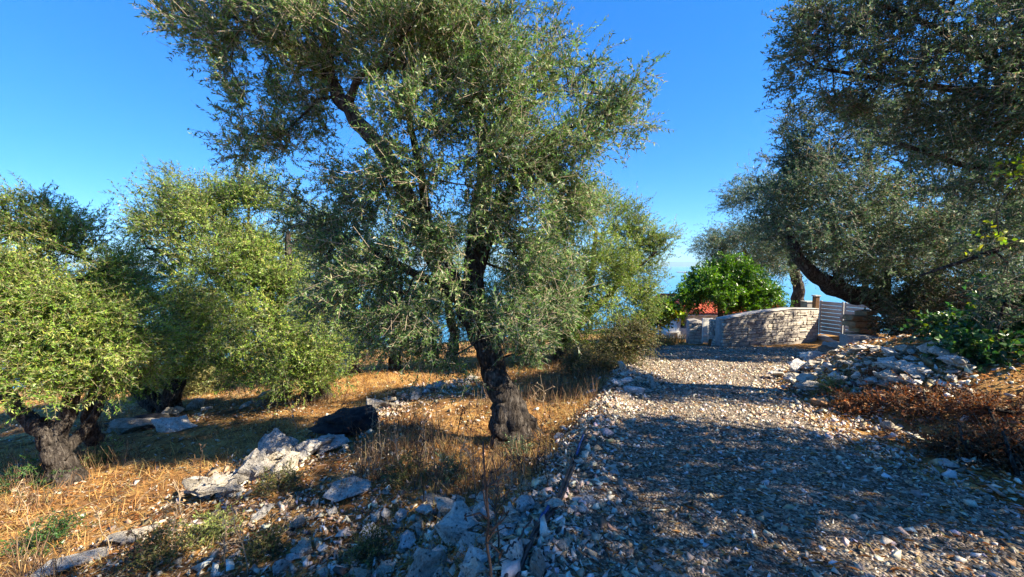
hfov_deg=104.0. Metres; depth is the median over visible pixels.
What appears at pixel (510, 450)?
dry stalk
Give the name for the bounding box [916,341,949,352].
rock
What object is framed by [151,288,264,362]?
olive tree
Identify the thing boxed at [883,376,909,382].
rock
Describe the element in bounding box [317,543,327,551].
rock
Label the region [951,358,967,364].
rock
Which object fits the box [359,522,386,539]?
boulder
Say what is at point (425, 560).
boulder
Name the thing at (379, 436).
dry stalk
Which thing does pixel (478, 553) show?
rock
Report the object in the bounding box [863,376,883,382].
rock
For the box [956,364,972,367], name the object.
rock
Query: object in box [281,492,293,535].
dry stalk
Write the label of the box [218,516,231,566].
dry stalk
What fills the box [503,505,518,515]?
rock
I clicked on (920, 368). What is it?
rock
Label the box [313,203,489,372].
olive tree
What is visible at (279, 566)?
rock
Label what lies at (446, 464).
weed
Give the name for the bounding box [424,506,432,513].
rock
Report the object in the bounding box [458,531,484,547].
rock
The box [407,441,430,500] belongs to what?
dry stalk
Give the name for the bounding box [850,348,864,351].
rock
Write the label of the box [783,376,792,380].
rock
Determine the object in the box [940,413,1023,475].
dry bush
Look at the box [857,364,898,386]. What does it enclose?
weed
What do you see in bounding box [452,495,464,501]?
rock
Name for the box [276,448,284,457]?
rock
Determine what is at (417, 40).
olive tree
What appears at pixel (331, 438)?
rock
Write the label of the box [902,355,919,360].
rock
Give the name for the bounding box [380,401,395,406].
rock
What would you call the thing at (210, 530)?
weed
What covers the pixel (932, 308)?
evergreen shrub
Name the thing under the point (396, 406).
dry stalk
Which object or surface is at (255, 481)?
terrace chips
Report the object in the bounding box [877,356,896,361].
rock
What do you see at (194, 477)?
rock
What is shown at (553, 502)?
rock
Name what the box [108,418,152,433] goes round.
boulder
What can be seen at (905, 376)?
rock
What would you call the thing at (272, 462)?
rock
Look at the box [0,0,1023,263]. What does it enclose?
sky
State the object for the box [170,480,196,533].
dry stalk
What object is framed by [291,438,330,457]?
rock
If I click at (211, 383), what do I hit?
pale shrub
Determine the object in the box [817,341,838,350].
boulder
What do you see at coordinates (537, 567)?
boulder
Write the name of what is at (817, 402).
rock
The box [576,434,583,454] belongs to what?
irrigation hose
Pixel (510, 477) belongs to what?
dry stalk
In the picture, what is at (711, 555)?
gravel road
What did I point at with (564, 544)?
rock
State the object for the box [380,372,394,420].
dry stalk
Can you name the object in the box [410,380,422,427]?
dry stalk
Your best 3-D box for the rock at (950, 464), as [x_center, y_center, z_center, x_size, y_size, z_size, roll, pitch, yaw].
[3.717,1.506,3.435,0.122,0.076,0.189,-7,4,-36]
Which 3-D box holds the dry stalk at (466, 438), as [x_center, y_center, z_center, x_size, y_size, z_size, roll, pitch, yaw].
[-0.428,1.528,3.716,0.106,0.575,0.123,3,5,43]
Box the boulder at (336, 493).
[323,476,370,501]
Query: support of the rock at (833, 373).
on the heap chips at (927, 361)
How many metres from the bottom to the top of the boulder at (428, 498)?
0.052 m
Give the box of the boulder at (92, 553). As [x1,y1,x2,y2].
[31,546,111,576]
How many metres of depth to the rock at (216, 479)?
3.80 m
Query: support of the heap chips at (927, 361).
on the gravel road
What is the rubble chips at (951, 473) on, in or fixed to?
on the ground at (438, 410)
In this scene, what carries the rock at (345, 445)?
on the ground at (438, 410)
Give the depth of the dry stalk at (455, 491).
3.15 m
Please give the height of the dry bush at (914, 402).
0.926 m
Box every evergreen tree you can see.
[732,75,1023,336]
[754,0,1023,343]
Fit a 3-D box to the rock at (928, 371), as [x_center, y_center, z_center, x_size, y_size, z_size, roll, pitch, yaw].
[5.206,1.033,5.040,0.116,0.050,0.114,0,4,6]
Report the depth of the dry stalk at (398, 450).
3.66 m
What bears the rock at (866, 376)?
on the rock at (858, 382)
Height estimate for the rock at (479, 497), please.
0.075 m
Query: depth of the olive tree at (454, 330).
10.89 m
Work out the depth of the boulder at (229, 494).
3.79 m
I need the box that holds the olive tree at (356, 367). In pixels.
[274,195,398,376]
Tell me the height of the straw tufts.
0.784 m
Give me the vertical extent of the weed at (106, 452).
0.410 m
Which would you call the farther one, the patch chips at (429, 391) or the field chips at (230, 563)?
the patch chips at (429, 391)
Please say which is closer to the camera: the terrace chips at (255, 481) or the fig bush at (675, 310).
the terrace chips at (255, 481)
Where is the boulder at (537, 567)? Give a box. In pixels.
[529,549,545,576]
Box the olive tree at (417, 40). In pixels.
[128,0,673,450]
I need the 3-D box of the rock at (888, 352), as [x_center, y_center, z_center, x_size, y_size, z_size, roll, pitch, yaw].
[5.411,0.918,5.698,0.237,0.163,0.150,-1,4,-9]
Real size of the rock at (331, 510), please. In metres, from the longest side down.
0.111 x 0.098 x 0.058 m
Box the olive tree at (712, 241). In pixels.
[684,214,801,279]
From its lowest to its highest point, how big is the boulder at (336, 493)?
0.090 m
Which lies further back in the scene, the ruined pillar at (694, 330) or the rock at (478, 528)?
the ruined pillar at (694, 330)
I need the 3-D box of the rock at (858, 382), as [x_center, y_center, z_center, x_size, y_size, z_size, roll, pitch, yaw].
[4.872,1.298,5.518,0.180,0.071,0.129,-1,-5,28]
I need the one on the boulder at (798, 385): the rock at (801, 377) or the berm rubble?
the rock at (801, 377)
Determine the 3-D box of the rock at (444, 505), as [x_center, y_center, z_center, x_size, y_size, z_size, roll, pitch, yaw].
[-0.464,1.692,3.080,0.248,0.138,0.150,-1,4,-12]
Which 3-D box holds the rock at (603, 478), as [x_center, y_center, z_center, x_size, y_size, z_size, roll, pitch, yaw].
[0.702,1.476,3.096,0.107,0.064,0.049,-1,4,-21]
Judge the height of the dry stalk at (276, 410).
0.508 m
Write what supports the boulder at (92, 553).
on the ground at (438, 410)
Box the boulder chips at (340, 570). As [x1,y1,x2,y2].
[284,476,656,576]
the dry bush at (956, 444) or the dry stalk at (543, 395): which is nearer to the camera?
the dry bush at (956, 444)
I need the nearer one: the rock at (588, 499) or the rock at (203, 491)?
the rock at (588, 499)
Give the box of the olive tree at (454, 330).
[391,191,552,366]
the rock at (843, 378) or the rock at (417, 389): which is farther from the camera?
the rock at (417, 389)
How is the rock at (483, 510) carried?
on the ground at (438, 410)
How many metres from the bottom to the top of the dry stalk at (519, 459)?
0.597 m
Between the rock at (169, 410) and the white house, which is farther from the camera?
the white house
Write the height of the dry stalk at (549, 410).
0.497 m
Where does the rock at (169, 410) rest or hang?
on the ground at (438, 410)
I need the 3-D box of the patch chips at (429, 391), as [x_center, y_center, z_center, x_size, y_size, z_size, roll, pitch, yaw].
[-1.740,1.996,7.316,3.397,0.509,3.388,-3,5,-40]
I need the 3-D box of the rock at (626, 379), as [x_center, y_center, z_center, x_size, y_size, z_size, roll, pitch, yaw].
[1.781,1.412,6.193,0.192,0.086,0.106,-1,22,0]
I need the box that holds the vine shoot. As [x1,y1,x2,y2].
[965,153,1023,255]
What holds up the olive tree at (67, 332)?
on the ground at (438, 410)
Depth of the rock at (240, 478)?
3.94 m
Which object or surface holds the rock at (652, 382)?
on the gravel road
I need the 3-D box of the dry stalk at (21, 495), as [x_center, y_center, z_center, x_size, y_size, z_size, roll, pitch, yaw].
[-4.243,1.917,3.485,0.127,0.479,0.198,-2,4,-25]
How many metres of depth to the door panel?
13.84 m
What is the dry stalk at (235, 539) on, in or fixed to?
on the ground at (438, 410)
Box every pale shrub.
[157,363,209,397]
[182,353,246,396]
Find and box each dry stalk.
[9,478,31,531]
[87,506,123,552]
[118,529,144,573]
[151,500,184,551]
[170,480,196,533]
[190,443,208,480]
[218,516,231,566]
[222,505,248,575]
[272,396,282,426]
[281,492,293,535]
[286,399,297,430]
[336,402,348,434]
[339,465,350,487]
[340,402,366,445]
[367,402,381,439]
[368,419,388,467]
[378,407,397,461]
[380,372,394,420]
[384,415,396,456]
[388,433,403,480]
[390,391,402,435]
[404,410,420,436]
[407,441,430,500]
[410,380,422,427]
[411,435,428,490]
[417,414,434,477]
[426,419,456,494]
[449,484,460,500]
[450,427,462,460]
[456,406,465,434]
[459,417,472,443]
[459,424,470,477]
[461,396,482,468]
[463,441,511,576]
[463,444,480,495]
[472,457,515,547]
[484,475,501,503]
[489,425,511,474]
[495,471,516,506]
[502,462,516,499]
[504,438,522,478]
[509,423,538,495]
[526,415,547,471]
[530,375,555,415]
[536,452,549,493]
[542,397,554,433]
[561,447,575,471]
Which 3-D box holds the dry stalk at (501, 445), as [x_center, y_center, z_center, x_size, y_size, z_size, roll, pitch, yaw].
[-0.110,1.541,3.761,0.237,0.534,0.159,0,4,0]
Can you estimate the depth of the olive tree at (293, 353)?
7.36 m
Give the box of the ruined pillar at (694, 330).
[686,318,702,343]
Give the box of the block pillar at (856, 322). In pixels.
[842,310,879,335]
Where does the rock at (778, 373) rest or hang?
on the ground at (438, 410)
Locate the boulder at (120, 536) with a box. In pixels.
[104,524,160,544]
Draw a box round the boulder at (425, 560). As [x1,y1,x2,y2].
[407,548,446,576]
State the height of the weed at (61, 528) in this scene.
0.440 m
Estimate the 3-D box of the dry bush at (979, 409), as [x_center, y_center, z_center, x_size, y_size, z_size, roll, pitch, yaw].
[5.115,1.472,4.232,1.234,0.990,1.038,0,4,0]
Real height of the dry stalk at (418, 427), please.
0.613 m
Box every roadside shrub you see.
[556,341,635,381]
[575,308,666,370]
[620,309,656,341]
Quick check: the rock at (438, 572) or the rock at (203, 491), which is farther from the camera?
the rock at (203, 491)
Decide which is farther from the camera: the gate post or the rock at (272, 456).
the gate post
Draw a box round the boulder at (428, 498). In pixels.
[420,493,447,504]
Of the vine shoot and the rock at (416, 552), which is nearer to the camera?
the rock at (416, 552)
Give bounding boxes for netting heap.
[307,405,378,434]
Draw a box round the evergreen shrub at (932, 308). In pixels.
[862,264,1002,337]
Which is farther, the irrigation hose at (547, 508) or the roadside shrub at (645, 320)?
the roadside shrub at (645, 320)
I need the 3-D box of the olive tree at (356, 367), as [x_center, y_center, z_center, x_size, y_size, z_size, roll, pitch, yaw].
[-4.838,-0.025,10.988,3.842,5.247,3.817,2,4,29]
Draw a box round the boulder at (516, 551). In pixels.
[502,537,523,560]
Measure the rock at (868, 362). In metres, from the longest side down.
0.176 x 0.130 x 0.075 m
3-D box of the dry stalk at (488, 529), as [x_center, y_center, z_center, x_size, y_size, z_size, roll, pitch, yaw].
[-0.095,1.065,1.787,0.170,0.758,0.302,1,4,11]
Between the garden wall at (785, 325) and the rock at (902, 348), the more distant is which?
the garden wall at (785, 325)
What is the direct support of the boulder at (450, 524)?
on the ground at (438, 410)
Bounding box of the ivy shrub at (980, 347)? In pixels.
[886,257,1023,373]
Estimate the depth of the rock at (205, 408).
7.65 m
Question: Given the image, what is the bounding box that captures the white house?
[648,293,777,338]
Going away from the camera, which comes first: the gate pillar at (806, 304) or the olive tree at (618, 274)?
the olive tree at (618, 274)
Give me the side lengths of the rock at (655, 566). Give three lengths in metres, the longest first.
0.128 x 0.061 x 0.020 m
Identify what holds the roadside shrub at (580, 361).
on the ground at (438, 410)
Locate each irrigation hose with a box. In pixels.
[504,427,587,576]
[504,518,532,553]
[515,427,591,576]
[539,505,549,520]
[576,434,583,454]
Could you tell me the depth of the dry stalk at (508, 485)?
3.02 m
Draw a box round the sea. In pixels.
[1,267,1017,387]
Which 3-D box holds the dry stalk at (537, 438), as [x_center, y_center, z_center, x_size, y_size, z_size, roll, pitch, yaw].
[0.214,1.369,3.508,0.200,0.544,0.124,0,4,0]
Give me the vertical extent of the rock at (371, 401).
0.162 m
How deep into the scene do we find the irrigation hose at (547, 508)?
2.40 m
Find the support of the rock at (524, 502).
on the ground at (438, 410)
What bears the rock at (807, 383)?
on the ground at (438, 410)
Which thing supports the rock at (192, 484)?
on the rock at (202, 483)
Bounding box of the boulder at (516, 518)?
[508,509,527,521]
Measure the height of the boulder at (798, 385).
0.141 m
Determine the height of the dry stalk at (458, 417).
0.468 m
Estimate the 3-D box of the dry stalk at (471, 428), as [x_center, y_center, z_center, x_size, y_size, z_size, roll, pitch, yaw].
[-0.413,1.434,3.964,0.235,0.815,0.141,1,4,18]
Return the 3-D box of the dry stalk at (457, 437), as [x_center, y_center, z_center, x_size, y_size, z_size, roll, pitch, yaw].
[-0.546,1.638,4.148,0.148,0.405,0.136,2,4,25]
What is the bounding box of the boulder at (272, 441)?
[257,428,298,454]
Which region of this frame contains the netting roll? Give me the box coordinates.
[104,413,169,423]
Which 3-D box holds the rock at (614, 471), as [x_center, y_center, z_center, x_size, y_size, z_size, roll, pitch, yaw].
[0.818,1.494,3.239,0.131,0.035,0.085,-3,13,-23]
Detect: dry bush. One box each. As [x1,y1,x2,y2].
[817,379,912,418]
[859,370,1010,430]
[878,406,1023,471]
[915,379,1023,430]
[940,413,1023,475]
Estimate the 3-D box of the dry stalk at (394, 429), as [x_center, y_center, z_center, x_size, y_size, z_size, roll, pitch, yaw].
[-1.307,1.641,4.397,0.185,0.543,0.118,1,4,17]
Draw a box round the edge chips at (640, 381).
[561,367,675,397]
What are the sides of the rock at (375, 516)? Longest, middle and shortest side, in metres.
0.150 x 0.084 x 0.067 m
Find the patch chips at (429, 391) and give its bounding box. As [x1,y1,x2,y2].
[317,378,488,420]
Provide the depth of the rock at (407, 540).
2.78 m
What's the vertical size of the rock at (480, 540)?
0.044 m
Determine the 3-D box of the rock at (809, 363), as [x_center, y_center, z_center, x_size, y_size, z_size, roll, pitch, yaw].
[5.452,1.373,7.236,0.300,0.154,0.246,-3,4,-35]
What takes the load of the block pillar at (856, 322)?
on the ground at (438, 410)
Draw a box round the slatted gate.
[818,300,870,335]
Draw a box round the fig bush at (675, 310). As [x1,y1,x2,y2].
[641,290,688,335]
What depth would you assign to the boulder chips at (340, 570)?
2.67 m
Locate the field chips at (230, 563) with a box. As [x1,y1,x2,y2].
[7,457,493,576]
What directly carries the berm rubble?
on the gravel road
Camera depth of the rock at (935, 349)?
5.24 m
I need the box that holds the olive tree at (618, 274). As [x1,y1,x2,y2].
[499,164,690,363]
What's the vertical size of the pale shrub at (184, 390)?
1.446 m
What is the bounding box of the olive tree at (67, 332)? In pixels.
[0,171,204,487]
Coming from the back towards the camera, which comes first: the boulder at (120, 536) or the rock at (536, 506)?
the boulder at (120, 536)
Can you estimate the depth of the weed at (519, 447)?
4.25 m
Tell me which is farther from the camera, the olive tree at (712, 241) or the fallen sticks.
the olive tree at (712, 241)
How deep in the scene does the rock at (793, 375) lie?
6.98 m
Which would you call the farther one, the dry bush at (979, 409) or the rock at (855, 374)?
the rock at (855, 374)
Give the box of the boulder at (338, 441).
[316,434,348,454]
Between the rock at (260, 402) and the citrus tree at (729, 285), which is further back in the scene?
the citrus tree at (729, 285)
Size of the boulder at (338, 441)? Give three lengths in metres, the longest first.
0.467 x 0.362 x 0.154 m
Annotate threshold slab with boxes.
[818,335,837,341]
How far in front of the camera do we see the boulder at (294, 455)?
4.20 m
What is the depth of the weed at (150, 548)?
2.79 m
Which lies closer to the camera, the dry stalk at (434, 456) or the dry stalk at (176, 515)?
the dry stalk at (176, 515)
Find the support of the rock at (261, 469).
on the rock
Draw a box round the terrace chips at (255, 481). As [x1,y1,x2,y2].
[163,373,482,519]
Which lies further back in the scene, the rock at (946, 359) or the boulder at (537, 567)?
the rock at (946, 359)
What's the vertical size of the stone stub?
1.348 m
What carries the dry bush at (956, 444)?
on the ground at (438, 410)
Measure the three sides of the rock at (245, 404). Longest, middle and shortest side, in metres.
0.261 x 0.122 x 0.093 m
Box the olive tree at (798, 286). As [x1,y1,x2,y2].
[707,151,864,306]
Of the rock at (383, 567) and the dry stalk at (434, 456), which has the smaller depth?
the rock at (383, 567)
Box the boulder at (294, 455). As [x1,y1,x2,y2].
[269,451,299,478]
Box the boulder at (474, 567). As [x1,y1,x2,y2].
[459,557,485,576]
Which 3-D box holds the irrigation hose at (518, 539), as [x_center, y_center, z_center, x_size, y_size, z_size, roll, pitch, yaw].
[0.044,1.284,2.090,0.020,0.054,0.355,2,4,25]
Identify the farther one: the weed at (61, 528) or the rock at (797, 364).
the rock at (797, 364)
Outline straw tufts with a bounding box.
[647,331,687,347]
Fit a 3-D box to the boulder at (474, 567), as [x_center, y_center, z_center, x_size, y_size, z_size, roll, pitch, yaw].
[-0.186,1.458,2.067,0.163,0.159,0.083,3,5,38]
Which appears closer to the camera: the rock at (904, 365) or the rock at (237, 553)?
the rock at (237, 553)
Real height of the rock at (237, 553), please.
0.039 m
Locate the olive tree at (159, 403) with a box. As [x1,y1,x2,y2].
[65,249,230,412]
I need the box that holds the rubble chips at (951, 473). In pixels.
[706,333,1023,558]
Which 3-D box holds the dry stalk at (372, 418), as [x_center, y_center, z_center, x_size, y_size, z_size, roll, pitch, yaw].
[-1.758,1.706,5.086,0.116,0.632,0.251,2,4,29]
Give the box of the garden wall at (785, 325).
[715,307,818,345]
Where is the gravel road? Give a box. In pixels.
[527,345,1023,576]
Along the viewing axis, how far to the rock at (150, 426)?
6.98 m
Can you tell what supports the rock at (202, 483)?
on the ground at (438, 410)
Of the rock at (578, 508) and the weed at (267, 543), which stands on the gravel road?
the rock at (578, 508)
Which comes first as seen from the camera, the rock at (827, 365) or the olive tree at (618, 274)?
the rock at (827, 365)
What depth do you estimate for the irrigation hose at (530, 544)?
2.43 m
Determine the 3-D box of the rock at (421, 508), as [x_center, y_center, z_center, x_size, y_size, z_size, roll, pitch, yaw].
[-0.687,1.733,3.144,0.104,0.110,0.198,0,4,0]
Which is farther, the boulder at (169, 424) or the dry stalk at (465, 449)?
the boulder at (169, 424)
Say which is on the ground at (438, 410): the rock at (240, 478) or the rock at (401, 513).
the rock at (401, 513)
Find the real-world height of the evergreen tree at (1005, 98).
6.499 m
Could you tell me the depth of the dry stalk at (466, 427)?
4.61 m
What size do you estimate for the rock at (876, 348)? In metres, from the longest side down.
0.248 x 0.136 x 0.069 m
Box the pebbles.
[3,358,643,576]
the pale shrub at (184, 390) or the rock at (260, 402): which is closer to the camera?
the rock at (260, 402)
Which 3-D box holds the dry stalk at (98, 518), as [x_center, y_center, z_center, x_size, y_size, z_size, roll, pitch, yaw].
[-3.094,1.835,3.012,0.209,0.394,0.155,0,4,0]
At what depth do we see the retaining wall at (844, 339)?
9.43 m
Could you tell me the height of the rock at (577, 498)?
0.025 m
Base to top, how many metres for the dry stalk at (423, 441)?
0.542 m
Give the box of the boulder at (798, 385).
[794,382,816,389]
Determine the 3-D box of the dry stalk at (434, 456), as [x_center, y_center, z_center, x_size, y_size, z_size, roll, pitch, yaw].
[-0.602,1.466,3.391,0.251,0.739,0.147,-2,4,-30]
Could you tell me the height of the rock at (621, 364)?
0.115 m
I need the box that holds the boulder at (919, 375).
[906,371,926,378]
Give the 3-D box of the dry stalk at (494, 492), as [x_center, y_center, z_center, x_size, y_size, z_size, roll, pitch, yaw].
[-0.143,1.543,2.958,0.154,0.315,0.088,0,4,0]
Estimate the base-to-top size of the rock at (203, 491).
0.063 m
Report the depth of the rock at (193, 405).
8.51 m
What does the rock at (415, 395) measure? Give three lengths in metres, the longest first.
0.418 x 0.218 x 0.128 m
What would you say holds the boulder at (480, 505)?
on the ground at (438, 410)
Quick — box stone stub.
[708,319,715,344]
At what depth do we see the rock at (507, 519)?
2.51 m
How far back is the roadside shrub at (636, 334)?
8.62 m
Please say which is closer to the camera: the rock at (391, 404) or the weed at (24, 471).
the weed at (24, 471)
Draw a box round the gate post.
[811,295,820,339]
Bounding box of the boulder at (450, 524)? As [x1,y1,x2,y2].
[434,501,478,546]
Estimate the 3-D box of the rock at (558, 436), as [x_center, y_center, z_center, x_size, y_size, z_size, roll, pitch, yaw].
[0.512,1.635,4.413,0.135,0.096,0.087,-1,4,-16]
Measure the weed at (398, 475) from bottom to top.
0.486 m
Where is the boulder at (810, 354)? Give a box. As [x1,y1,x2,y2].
[798,351,822,359]
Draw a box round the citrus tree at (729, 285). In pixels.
[670,251,794,316]
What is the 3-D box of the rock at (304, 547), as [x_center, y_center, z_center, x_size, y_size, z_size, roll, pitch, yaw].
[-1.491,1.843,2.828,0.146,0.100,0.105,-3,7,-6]
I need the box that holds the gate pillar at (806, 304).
[800,301,811,307]
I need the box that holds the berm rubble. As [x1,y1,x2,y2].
[477,365,661,576]
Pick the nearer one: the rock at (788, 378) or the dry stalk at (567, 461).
the dry stalk at (567, 461)
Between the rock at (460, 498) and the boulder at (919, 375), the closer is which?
the rock at (460, 498)
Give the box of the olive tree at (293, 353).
[95,152,367,413]
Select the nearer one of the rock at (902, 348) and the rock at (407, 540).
the rock at (407, 540)
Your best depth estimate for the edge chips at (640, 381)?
7.12 m
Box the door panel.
[702,318,712,342]
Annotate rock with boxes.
[144,418,156,427]
[161,407,175,414]
[171,406,184,414]
[182,479,201,490]
[184,398,204,410]
[184,476,210,488]
[185,477,223,498]
[195,486,227,496]
[201,406,212,410]
[205,473,229,484]
[218,479,241,495]
[224,473,248,483]
[228,550,240,557]
[233,474,246,482]
[239,401,249,408]
[243,489,252,496]
[251,503,274,521]
[254,400,267,406]
[254,465,265,476]
[258,389,272,397]
[262,460,279,477]
[267,450,285,459]
[272,559,291,576]
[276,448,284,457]
[285,552,303,560]
[290,540,312,554]
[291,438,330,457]
[293,514,304,527]
[299,450,310,458]
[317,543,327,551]
[318,566,327,576]
[325,436,334,443]
[326,507,337,513]
[342,443,348,449]
[348,567,370,576]
[366,398,383,407]
[370,511,381,522]
[372,560,395,576]
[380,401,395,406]
[381,488,391,494]
[382,559,391,576]
[394,508,406,522]
[399,529,415,548]
[409,386,420,392]
[409,519,423,530]
[410,391,420,399]
[412,547,419,558]
[415,503,430,514]
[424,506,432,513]
[431,381,446,387]
[432,544,446,551]
[433,566,449,576]
[435,497,454,515]
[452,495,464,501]
[455,545,467,558]
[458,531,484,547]
[458,546,492,576]
[473,526,482,530]
[475,490,493,503]
[477,537,484,544]
[479,506,494,520]
[499,523,514,535]
[500,516,515,522]
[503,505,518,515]
[515,495,534,512]
[531,489,538,496]
[533,501,542,509]
[543,534,553,541]
[545,497,564,507]
[554,433,563,438]
[559,537,570,552]
[570,504,586,511]
[572,496,581,501]
[581,495,595,504]
[599,475,608,480]
[607,468,620,475]
[617,361,625,367]
[621,377,632,382]
[623,386,644,393]
[645,558,667,570]
[649,375,655,388]
[767,371,784,375]
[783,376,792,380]
[784,373,798,378]
[790,358,805,371]
[796,373,817,382]
[801,380,829,390]
[804,360,818,366]
[810,397,828,406]
[822,362,833,367]
[827,371,838,376]
[830,375,847,384]
[844,361,853,365]
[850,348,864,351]
[851,371,859,378]
[853,345,867,349]
[857,375,869,380]
[857,381,871,384]
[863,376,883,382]
[864,360,872,365]
[867,382,888,385]
[870,345,879,351]
[872,360,902,371]
[876,369,899,382]
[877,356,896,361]
[879,420,894,429]
[881,347,899,356]
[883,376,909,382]
[892,344,915,352]
[893,360,927,373]
[900,374,914,382]
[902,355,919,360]
[905,379,922,385]
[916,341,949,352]
[916,365,928,371]
[921,369,932,372]
[927,345,946,355]
[936,355,959,364]
[937,458,959,468]
[943,351,957,354]
[947,375,956,380]
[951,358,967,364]
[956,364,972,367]
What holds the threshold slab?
on the ground at (438, 410)
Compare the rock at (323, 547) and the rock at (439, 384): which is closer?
the rock at (323, 547)
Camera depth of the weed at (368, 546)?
2.64 m
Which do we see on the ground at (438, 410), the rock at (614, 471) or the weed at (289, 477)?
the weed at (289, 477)
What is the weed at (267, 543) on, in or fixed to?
on the ground at (438, 410)
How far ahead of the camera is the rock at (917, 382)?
4.90 m
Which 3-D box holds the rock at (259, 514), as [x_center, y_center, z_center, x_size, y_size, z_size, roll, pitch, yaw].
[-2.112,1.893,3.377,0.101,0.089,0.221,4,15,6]
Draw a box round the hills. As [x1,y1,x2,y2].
[60,261,876,266]
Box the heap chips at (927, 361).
[764,349,977,402]
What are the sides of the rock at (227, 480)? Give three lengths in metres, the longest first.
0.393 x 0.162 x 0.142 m
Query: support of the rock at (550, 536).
on the ground at (438, 410)
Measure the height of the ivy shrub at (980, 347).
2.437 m
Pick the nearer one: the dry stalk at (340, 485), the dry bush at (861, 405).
the dry stalk at (340, 485)
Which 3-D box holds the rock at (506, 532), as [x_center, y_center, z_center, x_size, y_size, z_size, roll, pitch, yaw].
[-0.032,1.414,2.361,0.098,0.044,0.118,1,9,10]
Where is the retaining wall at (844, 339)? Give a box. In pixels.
[839,334,885,345]
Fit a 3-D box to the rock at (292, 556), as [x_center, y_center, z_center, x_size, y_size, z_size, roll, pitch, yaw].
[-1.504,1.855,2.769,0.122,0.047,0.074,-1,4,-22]
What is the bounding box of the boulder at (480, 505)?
[472,500,493,513]
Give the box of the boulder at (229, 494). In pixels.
[215,483,245,499]
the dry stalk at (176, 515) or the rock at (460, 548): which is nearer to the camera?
the rock at (460, 548)
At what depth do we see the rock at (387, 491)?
3.50 m
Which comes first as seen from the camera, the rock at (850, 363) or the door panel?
the rock at (850, 363)
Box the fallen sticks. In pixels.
[0,359,641,576]
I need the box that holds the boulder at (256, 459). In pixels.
[237,448,272,480]
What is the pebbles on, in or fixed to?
on the ground at (438, 410)
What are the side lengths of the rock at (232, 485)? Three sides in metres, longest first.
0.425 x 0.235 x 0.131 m
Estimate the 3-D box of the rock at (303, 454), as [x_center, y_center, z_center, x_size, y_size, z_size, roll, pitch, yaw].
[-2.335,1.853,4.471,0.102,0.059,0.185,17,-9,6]
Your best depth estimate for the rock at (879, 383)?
5.28 m
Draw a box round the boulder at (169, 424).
[151,414,197,432]
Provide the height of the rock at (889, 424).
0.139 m
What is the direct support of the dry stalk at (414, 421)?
on the ground at (438, 410)
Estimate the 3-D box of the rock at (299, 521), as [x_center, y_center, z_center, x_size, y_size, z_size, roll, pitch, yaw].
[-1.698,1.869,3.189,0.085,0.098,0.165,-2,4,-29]
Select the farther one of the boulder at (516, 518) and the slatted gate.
the slatted gate
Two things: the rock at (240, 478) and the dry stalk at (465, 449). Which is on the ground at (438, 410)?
the dry stalk at (465, 449)
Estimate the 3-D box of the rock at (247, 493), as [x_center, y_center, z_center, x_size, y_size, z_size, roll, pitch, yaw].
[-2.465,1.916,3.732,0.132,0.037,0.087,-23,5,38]
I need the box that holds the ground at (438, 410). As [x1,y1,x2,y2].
[0,328,1023,576]
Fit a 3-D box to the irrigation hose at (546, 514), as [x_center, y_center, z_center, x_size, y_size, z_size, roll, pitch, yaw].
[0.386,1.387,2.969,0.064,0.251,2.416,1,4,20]
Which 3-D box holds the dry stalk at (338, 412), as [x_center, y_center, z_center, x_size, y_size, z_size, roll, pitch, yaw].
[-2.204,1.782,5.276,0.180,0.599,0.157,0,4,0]
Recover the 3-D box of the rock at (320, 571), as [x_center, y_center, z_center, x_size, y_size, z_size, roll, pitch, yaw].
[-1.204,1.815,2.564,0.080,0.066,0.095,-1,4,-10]
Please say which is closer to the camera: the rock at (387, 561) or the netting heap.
the rock at (387, 561)
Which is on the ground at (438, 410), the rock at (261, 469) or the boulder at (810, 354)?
the boulder at (810, 354)
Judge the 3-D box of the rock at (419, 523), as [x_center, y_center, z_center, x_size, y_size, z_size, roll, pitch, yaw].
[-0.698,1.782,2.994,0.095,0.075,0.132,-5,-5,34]
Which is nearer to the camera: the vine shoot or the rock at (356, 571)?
the rock at (356, 571)
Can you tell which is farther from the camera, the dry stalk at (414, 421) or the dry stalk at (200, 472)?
the dry stalk at (414, 421)
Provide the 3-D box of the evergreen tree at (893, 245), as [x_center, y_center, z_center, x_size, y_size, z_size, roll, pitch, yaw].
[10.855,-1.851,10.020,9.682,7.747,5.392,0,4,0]
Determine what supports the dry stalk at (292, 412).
on the ground at (438, 410)
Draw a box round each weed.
[0,453,83,495]
[0,506,95,571]
[78,435,130,466]
[111,515,207,575]
[179,496,246,549]
[220,511,295,575]
[246,457,309,499]
[324,508,395,576]
[378,447,437,494]
[421,451,475,493]
[501,432,537,462]
[810,369,857,394]
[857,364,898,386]
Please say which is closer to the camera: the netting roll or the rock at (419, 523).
the rock at (419, 523)
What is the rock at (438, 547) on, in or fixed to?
on the ground at (438, 410)
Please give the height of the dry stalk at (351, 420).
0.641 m
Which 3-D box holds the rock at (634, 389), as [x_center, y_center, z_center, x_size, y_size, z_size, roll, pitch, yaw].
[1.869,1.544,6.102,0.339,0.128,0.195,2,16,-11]
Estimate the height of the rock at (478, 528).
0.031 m

